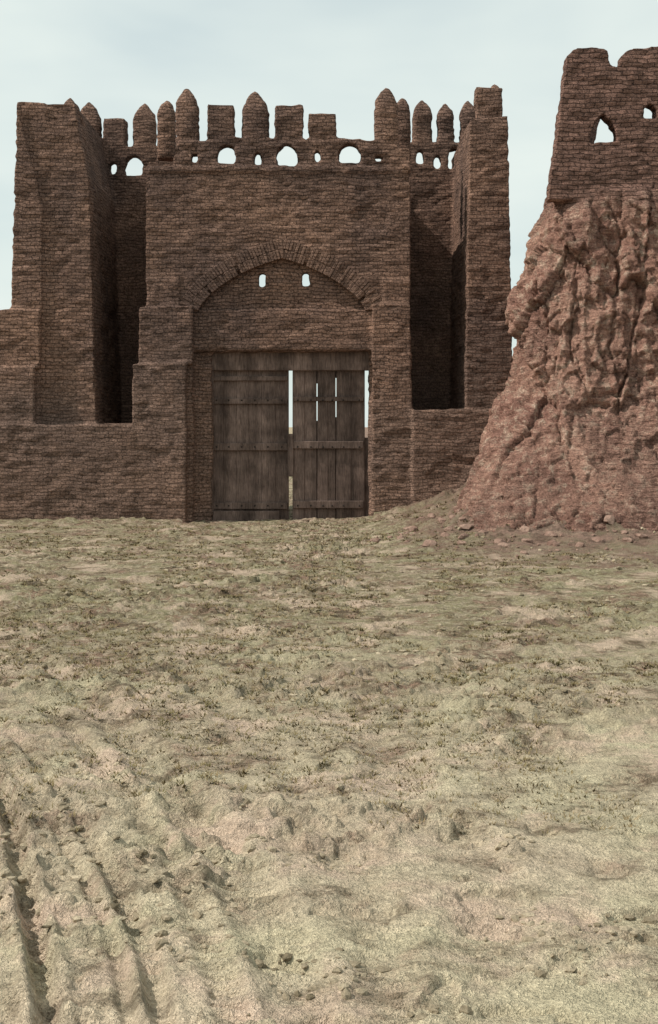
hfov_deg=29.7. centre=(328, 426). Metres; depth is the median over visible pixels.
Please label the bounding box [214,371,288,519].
door leaf
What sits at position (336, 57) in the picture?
sky
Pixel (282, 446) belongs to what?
door studs
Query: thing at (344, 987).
dirt clods
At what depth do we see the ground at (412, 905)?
9.65 m
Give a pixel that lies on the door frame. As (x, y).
(310, 361)
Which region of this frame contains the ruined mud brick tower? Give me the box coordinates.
[454,46,657,532]
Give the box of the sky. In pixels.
[0,0,657,426]
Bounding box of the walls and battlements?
[0,84,512,522]
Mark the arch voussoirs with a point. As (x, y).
(217, 283)
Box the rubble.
[370,495,657,556]
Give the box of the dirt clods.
[0,507,657,1023]
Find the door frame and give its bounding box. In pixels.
[211,352,368,520]
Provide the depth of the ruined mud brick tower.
30.98 m
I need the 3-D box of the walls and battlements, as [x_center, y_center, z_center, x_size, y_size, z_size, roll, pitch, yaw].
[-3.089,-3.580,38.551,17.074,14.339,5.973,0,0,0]
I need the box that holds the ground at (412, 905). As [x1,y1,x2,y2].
[0,427,657,1023]
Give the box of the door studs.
[216,399,359,506]
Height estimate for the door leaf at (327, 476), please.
4.602 m
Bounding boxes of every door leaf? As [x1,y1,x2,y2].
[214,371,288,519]
[292,371,364,519]
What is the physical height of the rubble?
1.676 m
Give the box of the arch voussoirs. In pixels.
[180,238,381,310]

